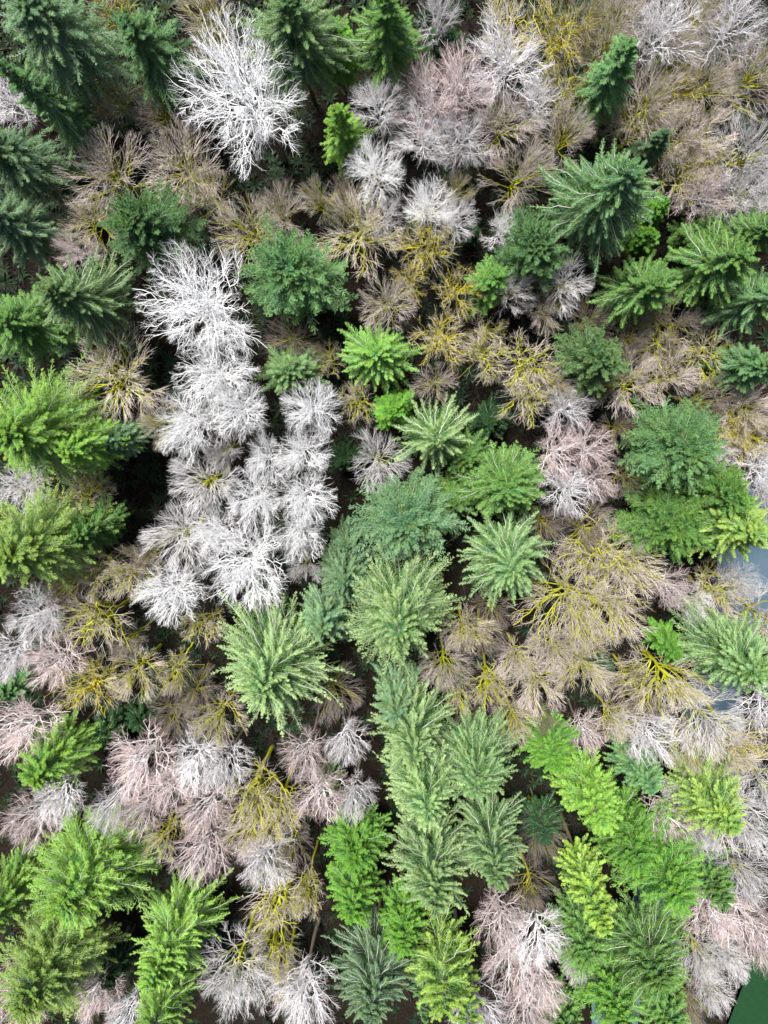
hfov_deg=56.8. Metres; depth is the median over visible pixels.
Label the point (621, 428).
bare tree
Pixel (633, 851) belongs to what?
conifer
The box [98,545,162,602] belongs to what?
bare tree
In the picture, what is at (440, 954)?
conifer
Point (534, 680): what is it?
bare tree
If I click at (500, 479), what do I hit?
conifer
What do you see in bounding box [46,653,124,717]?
mossy tree
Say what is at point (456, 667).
bare tree
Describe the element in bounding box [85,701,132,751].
conifer
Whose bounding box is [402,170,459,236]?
bare tree
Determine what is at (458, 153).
bare tree
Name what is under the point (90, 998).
bare tree
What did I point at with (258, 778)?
mossy tree
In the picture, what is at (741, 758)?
bare tree
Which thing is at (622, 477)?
bare tree
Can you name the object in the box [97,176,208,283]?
conifer
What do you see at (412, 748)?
conifer
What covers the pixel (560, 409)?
bare tree
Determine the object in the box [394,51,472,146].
bare tree
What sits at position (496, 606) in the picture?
bare tree
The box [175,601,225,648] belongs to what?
mossy tree
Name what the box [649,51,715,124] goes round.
mossy tree
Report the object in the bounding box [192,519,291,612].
bare tree
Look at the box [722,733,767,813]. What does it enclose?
bare tree
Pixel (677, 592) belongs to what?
bare tree
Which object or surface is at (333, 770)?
bare tree
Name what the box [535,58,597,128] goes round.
mossy tree
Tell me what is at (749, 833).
bare tree
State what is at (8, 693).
conifer
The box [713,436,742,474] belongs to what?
bare tree
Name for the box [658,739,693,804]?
bare tree
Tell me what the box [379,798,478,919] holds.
conifer
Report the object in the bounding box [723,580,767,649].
bare tree
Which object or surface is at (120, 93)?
mossy tree
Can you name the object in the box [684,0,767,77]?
bare tree
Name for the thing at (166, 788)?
bare tree
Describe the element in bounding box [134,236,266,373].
bare tree
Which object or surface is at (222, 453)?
bare tree
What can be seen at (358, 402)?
mossy tree
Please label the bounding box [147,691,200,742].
bare tree
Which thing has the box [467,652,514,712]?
mossy tree
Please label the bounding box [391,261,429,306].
mossy tree
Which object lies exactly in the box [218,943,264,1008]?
bare tree
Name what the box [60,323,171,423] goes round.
bare tree
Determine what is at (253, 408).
bare tree
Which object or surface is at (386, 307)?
bare tree
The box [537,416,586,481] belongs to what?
bare tree
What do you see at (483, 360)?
mossy tree
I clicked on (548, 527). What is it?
bare tree
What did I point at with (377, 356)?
conifer
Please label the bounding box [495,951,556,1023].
bare tree
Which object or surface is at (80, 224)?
bare tree
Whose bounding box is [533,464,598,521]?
bare tree
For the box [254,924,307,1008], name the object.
bare tree
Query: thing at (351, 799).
bare tree
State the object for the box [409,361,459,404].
bare tree
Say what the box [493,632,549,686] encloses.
bare tree
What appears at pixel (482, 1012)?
bare tree
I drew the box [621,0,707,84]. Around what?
bare tree
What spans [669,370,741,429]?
bare tree
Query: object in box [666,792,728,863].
bare tree
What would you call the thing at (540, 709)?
bare tree
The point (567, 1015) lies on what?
conifer
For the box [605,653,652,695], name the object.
mossy tree
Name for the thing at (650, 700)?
bare tree
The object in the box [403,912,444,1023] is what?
conifer
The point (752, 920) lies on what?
bare tree
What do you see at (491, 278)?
conifer
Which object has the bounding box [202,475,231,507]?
bare tree
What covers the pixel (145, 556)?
bare tree
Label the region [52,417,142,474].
conifer
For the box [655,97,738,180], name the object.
bare tree
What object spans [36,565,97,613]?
bare tree
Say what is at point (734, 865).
bare tree
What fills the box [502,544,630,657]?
bare tree
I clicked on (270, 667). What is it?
conifer
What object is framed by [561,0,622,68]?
bare tree
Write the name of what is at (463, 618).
bare tree
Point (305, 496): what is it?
bare tree
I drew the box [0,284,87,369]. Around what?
conifer
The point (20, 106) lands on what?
bare tree
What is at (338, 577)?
conifer
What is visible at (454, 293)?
mossy tree
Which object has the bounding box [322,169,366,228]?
bare tree
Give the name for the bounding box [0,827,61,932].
conifer
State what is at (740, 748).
mossy tree
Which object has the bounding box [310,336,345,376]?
mossy tree
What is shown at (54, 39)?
conifer
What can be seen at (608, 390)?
bare tree
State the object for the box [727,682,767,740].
bare tree
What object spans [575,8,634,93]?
bare tree
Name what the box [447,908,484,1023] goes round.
conifer
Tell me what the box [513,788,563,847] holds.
conifer
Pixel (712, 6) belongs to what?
bare tree
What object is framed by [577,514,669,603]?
bare tree
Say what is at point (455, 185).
bare tree
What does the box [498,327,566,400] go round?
mossy tree
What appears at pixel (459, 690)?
mossy tree
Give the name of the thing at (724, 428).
mossy tree
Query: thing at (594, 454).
bare tree
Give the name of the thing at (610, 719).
bare tree
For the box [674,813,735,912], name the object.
conifer
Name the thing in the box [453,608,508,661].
bare tree
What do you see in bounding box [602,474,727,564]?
conifer
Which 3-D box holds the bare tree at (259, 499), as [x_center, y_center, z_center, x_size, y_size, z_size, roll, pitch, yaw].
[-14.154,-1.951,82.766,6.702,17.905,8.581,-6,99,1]
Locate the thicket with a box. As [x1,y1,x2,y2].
[0,0,767,1023]
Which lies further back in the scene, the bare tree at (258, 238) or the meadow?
the meadow
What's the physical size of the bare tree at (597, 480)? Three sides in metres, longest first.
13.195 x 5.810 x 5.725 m
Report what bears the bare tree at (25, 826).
on the ground
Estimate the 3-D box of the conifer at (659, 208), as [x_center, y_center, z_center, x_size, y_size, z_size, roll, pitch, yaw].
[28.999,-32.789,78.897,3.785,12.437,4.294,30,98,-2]
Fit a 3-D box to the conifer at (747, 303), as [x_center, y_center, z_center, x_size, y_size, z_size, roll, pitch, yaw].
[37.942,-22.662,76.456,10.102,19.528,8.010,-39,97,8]
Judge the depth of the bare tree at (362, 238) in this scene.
74.78 m
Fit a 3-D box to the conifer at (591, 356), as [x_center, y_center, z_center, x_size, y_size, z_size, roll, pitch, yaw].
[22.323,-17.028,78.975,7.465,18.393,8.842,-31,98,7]
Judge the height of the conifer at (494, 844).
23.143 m
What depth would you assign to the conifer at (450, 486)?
81.62 m
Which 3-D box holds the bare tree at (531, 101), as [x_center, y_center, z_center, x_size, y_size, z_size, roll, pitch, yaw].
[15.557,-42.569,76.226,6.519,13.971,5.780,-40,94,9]
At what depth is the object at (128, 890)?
88.51 m
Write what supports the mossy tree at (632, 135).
on the ground
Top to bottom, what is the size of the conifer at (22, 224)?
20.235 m
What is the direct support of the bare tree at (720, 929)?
on the ground
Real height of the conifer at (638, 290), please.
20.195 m
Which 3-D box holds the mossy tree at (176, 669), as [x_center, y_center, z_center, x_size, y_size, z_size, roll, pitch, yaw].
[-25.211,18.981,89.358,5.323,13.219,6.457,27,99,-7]
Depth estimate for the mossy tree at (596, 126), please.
75.71 m
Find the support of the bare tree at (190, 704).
on the ground
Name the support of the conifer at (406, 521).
on the ground
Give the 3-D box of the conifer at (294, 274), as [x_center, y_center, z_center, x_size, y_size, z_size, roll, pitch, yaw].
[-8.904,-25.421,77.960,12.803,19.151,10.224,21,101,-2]
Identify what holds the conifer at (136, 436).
on the ground
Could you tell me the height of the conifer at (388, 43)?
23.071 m
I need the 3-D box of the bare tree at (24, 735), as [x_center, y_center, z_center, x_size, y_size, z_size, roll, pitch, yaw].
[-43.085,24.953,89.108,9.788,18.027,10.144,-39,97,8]
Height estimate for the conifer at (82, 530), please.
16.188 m
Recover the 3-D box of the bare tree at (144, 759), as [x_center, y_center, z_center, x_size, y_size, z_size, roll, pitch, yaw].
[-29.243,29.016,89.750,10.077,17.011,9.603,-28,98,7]
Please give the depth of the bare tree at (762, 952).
88.98 m
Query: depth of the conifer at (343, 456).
84.10 m
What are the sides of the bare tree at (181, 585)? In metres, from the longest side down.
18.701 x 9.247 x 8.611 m
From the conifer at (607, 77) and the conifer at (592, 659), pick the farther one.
the conifer at (592, 659)
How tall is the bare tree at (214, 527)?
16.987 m
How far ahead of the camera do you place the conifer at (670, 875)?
80.83 m
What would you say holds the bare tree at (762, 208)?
on the ground
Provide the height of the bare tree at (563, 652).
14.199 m
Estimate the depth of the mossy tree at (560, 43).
71.58 m
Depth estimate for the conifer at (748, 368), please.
74.50 m
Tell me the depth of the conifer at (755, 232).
69.56 m
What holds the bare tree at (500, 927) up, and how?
on the ground
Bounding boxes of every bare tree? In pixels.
[0,76,58,136]
[0,462,60,513]
[0,621,53,684]
[0,685,70,765]
[0,766,73,854]
[0,923,57,1023]
[2,581,80,650]
[16,625,96,692]
[30,750,97,831]
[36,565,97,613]
[49,228,114,273]
[52,120,156,226]
[54,187,123,258]
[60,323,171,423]
[73,925,130,1023]
[82,752,144,835]
[95,956,161,1023]
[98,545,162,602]
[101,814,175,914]
[103,712,183,805]
[106,639,168,703]
[109,618,154,662]
[109,762,173,841]
[122,525,172,581]
[130,558,212,629]
[131,86,196,152]
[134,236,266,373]
[135,392,191,450]
[135,743,202,815]
[137,109,225,210]
[138,497,219,571]
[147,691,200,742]
[153,388,227,467]
[164,798,235,890]
[166,661,224,721]
[167,0,305,179]
[167,444,246,519]
[167,714,229,795]
[170,332,260,419]
[172,0,237,57]
[177,761,236,840]
[180,509,243,560]
[181,160,235,230]
[184,682,249,748]
[185,17,233,84]
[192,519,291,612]
[194,905,290,1023]
[196,720,253,797]
[203,429,244,477]
[206,190,287,276]
[206,377,269,443]
[216,785,282,863]
[225,465,281,539]
[232,806,299,894]
[244,429,287,484]
[251,178,306,242]
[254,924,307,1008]
[255,170,295,221]
[257,312,324,361]
[264,801,313,874]
[265,917,339,1023]
[270,499,324,563]
[272,470,340,530]
[275,419,333,480]
[276,712,329,783]
[279,378,346,441]
[285,540,323,583]
[290,745,354,824]
[295,173,344,224]
[305,660,365,725]
[310,179,403,282]
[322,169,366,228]
[323,698,370,769]
[337,752,379,825]
[342,132,406,206]
[348,77,413,148]
[349,427,412,492]
[356,270,416,336]
[360,188,405,243]
[388,98,462,169]
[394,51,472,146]
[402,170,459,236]
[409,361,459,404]
[412,0,463,67]
[418,631,475,689]
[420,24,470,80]
[425,33,494,132]
[434,109,495,171]
[435,602,500,654]
[436,189,481,250]
[439,168,479,209]
[446,938,509,1023]
[451,693,489,732]
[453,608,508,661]
[462,83,545,167]
[465,0,554,116]
[467,589,514,634]
[470,884,528,957]
[476,133,558,214]
[478,205,524,251]
[479,905,554,1003]
[484,267,539,315]
[487,683,541,747]
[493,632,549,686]
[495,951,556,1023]
[499,648,568,718]
[501,845,560,917]
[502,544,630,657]
[503,872,570,973]
[505,70,566,138]
[510,922,569,1019]
[514,682,564,737]
[514,795,567,868]
[520,288,574,336]
[520,504,568,550]
[525,622,582,677]
[532,95,594,173]
[532,361,583,412]
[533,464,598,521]
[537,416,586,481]
[540,252,596,319]
[540,386,595,434]
[545,616,624,698]
[548,495,618,562]
[551,557,656,646]
[555,514,645,597]
[555,905,596,988]
[558,419,616,478]
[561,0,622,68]
[564,698,605,760]
[566,289,615,339]
[574,460,620,506]
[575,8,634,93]
[575,373,617,408]
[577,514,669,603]
[582,0,656,69]
[589,687,649,743]
[590,410,641,453]
[593,347,665,419]
[599,455,655,504]
[604,310,654,358]
[607,60,698,143]
[608,691,687,768]
[609,643,721,723]
[613,667,671,721]
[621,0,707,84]
[634,341,704,405]
[637,282,711,361]
[638,789,697,848]
[639,104,710,181]
[639,560,696,613]
[643,21,707,100]
[646,135,726,217]
[653,704,724,776]
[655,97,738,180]
[657,0,740,63]
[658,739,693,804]
[662,40,746,130]
[663,679,751,762]
[665,166,737,225]
[665,578,714,627]
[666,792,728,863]
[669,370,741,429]
[669,710,761,800]
[670,914,738,988]
[672,957,720,1023]
[677,886,753,943]
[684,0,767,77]
[684,937,735,1020]
[687,767,767,861]
[694,110,767,192]
[698,153,767,226]
[698,813,767,911]
[699,28,767,126]
[700,886,767,960]
[700,907,756,988]
[702,557,767,605]
[709,384,767,443]
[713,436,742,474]
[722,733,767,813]
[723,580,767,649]
[725,170,767,226]
[727,441,767,500]
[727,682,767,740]
[732,888,767,979]
[748,468,767,524]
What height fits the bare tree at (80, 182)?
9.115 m
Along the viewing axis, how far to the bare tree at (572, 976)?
90.19 m
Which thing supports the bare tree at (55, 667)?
on the ground
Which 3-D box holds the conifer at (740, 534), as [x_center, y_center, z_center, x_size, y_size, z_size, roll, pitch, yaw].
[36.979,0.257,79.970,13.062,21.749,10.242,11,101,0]
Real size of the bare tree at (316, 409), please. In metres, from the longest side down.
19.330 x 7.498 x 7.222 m
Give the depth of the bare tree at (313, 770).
85.96 m
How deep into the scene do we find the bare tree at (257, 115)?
67.41 m
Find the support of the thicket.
on the ground
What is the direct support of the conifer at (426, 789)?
on the ground
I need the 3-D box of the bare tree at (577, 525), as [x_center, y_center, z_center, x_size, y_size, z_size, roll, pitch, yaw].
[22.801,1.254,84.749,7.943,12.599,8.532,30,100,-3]
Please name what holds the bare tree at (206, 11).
on the ground
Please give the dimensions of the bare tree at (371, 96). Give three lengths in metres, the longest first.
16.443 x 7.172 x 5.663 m
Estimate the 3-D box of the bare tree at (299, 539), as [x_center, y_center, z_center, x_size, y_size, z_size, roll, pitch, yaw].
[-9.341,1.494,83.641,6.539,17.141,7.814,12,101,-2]
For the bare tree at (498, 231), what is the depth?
74.21 m
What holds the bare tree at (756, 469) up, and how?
on the ground
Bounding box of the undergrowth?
[0,0,767,1023]
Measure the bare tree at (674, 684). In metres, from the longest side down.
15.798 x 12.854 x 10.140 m
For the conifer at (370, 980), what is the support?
on the ground
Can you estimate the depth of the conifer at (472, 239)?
80.79 m
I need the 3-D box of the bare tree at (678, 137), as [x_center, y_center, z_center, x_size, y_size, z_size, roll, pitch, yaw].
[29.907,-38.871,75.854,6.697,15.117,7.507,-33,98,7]
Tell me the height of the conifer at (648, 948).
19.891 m
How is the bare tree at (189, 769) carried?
on the ground
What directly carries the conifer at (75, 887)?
on the ground
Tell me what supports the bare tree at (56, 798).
on the ground
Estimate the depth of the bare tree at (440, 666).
83.72 m
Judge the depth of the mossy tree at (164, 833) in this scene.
88.78 m
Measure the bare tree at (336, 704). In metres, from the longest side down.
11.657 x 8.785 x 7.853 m
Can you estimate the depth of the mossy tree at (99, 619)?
84.48 m
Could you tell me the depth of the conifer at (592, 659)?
88.76 m
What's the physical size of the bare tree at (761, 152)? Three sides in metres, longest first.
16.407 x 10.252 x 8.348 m
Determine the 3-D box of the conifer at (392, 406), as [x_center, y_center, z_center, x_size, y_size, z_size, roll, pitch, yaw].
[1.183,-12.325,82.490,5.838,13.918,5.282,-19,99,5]
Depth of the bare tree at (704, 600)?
82.48 m
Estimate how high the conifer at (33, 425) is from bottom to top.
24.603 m
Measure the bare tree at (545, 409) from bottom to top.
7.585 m
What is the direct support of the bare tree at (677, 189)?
on the ground
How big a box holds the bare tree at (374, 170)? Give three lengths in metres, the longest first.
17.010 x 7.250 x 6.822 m
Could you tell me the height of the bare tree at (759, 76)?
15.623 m
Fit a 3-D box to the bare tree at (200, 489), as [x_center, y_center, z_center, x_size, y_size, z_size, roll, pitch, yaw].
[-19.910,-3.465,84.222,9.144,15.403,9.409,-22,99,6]
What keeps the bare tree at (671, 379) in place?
on the ground
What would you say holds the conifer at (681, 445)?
on the ground
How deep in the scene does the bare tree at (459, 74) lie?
69.58 m
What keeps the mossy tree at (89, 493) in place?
on the ground
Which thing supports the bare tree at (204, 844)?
on the ground
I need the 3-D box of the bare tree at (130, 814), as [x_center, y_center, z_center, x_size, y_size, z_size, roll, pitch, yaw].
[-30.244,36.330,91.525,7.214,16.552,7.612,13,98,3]
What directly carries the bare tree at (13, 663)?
on the ground
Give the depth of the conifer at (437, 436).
77.01 m
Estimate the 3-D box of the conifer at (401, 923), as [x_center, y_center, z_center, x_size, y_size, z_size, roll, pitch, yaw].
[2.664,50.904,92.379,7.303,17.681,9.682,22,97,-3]
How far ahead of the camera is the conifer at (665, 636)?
83.14 m
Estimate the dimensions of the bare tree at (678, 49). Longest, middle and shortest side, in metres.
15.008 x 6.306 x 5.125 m
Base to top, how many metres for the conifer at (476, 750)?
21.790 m
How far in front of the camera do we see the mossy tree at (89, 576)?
83.76 m
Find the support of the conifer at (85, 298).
on the ground
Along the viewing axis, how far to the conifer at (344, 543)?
83.42 m
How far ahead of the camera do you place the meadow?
101.90 m
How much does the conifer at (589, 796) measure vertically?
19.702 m
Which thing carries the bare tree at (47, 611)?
on the ground
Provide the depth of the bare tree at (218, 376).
75.75 m
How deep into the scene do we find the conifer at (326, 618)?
81.27 m
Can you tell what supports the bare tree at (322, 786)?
on the ground
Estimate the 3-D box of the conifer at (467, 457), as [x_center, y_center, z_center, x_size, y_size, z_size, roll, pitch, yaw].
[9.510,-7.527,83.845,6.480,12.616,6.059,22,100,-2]
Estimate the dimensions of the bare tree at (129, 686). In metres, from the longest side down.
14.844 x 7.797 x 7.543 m
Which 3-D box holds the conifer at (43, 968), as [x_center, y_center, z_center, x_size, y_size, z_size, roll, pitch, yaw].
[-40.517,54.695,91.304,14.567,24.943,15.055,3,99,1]
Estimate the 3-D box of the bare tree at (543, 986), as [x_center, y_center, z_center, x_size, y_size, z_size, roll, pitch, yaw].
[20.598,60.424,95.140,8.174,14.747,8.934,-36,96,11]
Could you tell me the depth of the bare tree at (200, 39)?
73.17 m
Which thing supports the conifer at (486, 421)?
on the ground
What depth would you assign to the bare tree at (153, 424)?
79.48 m
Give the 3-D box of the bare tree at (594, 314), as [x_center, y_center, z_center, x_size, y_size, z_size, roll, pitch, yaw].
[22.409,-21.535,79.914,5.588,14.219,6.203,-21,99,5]
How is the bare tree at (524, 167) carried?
on the ground
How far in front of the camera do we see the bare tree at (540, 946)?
88.51 m
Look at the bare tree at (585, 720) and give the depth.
85.11 m
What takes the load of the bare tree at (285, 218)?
on the ground
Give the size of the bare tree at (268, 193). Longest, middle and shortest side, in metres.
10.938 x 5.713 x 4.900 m
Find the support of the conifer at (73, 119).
on the ground
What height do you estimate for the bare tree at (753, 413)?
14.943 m
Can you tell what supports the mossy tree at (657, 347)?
on the ground
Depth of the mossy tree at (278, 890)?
91.10 m
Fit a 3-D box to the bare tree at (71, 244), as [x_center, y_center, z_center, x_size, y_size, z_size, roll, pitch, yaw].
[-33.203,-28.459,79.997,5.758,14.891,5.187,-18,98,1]
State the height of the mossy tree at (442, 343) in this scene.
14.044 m
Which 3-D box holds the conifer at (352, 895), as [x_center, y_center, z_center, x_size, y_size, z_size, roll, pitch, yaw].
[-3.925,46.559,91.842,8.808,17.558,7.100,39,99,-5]
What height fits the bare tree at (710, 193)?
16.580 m
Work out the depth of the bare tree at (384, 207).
75.42 m
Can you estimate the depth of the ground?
92.56 m
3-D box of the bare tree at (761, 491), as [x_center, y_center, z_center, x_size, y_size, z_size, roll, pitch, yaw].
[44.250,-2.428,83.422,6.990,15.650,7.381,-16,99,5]
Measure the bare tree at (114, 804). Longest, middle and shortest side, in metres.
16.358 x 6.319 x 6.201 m
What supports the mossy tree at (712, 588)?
on the ground
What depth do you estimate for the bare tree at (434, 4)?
70.19 m
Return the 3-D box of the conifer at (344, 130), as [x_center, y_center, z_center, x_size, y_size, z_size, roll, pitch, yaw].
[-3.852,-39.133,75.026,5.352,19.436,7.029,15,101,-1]
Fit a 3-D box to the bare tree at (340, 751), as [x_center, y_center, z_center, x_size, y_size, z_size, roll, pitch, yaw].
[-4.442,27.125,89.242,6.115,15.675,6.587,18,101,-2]
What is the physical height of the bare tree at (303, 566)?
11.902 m
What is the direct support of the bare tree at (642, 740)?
on the ground
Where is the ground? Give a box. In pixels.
[0,0,767,1023]
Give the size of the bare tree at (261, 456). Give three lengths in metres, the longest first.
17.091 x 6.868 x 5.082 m
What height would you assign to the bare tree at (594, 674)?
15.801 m
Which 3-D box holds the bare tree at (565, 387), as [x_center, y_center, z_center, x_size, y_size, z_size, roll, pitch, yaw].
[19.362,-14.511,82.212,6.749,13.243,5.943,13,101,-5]
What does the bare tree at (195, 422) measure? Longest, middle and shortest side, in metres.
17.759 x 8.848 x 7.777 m
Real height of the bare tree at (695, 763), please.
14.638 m
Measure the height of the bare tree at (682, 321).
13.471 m
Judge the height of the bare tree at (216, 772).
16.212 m
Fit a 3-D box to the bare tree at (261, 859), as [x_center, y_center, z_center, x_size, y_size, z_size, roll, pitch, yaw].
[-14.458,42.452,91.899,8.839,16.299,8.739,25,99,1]
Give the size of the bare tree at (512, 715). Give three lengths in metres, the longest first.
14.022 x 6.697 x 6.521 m
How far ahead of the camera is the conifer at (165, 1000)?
87.22 m
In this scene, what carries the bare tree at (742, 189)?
on the ground
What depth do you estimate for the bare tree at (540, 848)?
88.38 m
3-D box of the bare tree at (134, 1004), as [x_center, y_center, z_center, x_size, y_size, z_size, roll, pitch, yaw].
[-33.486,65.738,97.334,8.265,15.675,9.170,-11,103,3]
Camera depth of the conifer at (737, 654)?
78.36 m
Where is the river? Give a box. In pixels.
[592,455,767,1023]
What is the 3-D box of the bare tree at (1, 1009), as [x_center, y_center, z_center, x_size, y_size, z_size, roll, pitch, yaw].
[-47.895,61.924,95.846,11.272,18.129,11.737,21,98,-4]
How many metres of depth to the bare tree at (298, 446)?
76.85 m
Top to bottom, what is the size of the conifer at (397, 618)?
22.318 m
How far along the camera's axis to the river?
93.31 m
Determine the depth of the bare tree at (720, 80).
70.78 m
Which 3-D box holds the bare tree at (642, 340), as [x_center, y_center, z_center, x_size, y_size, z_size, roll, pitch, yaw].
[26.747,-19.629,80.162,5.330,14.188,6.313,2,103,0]
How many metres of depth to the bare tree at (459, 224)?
74.73 m
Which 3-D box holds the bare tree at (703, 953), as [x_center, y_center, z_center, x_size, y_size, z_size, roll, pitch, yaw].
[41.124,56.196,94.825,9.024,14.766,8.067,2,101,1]
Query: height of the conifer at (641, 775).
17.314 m
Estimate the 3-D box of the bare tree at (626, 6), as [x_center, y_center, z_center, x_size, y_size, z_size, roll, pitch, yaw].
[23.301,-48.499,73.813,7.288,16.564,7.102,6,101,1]
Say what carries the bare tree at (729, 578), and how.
on the ground
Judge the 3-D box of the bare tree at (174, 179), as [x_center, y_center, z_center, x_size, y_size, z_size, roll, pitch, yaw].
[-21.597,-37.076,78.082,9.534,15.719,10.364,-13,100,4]
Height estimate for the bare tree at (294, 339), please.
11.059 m
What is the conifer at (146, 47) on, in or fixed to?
on the ground
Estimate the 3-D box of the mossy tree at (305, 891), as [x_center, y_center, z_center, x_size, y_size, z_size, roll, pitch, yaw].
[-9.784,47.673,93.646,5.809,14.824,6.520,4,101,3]
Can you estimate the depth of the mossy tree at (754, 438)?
79.40 m
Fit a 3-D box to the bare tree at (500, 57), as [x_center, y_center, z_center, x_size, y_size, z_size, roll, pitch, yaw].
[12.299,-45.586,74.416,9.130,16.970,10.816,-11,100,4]
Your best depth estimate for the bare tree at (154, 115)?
75.82 m
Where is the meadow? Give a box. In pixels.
[728,949,767,1023]
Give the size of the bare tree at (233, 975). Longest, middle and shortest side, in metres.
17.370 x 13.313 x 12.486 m
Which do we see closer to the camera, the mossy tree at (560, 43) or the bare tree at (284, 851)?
the mossy tree at (560, 43)
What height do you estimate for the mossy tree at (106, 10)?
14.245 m
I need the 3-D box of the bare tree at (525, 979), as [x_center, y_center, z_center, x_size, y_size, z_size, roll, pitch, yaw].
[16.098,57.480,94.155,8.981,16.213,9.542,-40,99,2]
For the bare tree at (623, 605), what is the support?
on the ground
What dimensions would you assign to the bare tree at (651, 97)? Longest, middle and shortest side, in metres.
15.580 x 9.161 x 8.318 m
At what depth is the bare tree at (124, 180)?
74.46 m
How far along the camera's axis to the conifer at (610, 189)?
67.38 m
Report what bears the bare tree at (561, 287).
on the ground
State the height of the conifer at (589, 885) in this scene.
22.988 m
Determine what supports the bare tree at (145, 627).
on the ground
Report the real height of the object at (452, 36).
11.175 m
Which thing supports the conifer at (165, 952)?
on the ground
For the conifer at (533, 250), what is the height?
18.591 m
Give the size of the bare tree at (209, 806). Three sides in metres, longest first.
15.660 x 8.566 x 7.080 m
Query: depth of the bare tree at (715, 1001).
92.07 m
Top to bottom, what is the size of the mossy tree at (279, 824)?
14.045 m
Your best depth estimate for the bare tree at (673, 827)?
85.35 m
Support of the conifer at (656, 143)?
on the ground
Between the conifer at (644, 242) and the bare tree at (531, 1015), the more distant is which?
the bare tree at (531, 1015)
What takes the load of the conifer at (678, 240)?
on the ground
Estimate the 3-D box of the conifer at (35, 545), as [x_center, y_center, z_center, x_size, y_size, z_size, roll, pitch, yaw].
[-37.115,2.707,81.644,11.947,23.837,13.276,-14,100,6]
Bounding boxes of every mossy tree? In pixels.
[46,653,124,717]
[50,463,115,515]
[52,587,136,655]
[74,546,131,602]
[84,0,137,56]
[87,65,141,123]
[140,792,197,864]
[156,642,204,696]
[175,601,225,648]
[221,745,297,835]
[236,850,309,937]
[245,766,313,845]
[246,881,302,982]
[283,840,325,921]
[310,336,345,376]
[337,379,377,427]
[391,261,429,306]
[393,215,456,282]
[407,303,466,370]
[431,262,483,326]
[435,670,477,715]
[455,325,510,386]
[464,312,509,348]
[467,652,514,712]
[476,0,543,68]
[493,357,565,429]
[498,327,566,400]
[516,0,600,84]
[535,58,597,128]
[576,91,621,142]
[601,94,670,157]
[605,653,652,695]
[620,311,703,388]
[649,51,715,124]
[668,319,742,396]
[672,125,739,196]
[687,555,748,620]
[696,404,753,463]
[705,702,767,779]
[713,415,767,471]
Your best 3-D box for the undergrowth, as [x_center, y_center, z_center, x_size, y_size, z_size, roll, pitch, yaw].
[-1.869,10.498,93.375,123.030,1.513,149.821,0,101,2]
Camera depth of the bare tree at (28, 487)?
83.27 m
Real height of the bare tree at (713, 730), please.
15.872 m
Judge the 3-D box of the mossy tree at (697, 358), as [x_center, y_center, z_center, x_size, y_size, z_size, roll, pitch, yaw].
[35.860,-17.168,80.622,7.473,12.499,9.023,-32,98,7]
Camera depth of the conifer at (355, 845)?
87.96 m
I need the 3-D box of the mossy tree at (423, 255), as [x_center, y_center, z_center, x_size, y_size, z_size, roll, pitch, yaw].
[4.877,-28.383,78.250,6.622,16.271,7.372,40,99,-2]
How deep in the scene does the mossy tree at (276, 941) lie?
91.29 m
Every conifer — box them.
[0,0,146,135]
[0,57,116,161]
[0,123,89,210]
[0,184,85,272]
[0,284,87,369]
[0,352,126,494]
[0,482,117,590]
[0,662,46,707]
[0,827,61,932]
[0,892,130,1023]
[16,701,116,791]
[21,797,170,938]
[34,245,143,362]
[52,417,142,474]
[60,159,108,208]
[62,492,130,558]
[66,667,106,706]
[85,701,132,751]
[96,924,140,991]
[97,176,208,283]
[99,499,135,540]
[100,418,154,460]
[109,6,204,117]
[124,685,160,734]
[130,860,242,1001]
[133,918,211,1023]
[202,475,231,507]
[211,566,355,736]
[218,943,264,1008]
[232,0,370,122]
[232,211,357,333]
[253,343,329,399]
[295,578,360,646]
[315,14,363,99]
[315,533,377,606]
[318,787,394,876]
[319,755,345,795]
[320,102,377,184]
[321,881,430,1023]
[325,440,365,474]
[325,850,385,928]
[327,514,367,553]
[336,322,427,392]
[337,532,465,681]
[346,464,470,569]
[347,0,424,98]
[366,665,458,777]
[368,383,415,430]
[370,659,426,728]
[371,862,428,961]
[373,704,464,832]
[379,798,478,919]
[383,392,479,472]
[400,891,480,1023]
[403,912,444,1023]
[429,697,520,802]
[430,471,479,520]
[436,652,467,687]
[439,425,496,473]
[446,439,548,522]
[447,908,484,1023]
[453,782,528,891]
[456,223,481,246]
[456,501,557,610]
[463,253,516,318]
[465,391,512,444]
[491,201,572,300]
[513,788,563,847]
[515,703,580,772]
[530,137,664,276]
[530,956,584,1023]
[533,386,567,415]
[539,875,612,981]
[543,738,625,837]
[551,316,632,399]
[553,807,617,937]
[566,932,653,1023]
[571,32,638,128]
[578,766,659,878]
[582,649,615,678]
[586,249,682,332]
[596,871,690,1009]
[598,793,706,919]
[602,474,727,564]
[602,727,663,796]
[615,395,728,498]
[617,221,660,258]
[624,127,672,167]
[629,958,690,1023]
[630,190,670,229]
[641,616,685,663]
[653,722,746,839]
[658,475,767,563]
[662,209,722,261]
[666,212,759,314]
[666,592,767,697]
[671,457,757,524]
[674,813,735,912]
[690,342,767,393]
[691,262,767,352]
[712,202,767,276]
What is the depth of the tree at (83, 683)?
91.59 m
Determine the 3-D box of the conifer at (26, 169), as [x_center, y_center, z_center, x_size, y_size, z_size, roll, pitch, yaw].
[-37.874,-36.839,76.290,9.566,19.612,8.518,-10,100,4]
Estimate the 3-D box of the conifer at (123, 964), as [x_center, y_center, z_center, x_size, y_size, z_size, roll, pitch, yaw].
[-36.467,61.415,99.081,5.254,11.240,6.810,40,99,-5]
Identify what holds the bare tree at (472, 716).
on the ground
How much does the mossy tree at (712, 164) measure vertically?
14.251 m
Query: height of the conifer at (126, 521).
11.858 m
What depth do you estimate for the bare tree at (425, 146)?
72.83 m
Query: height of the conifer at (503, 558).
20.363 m

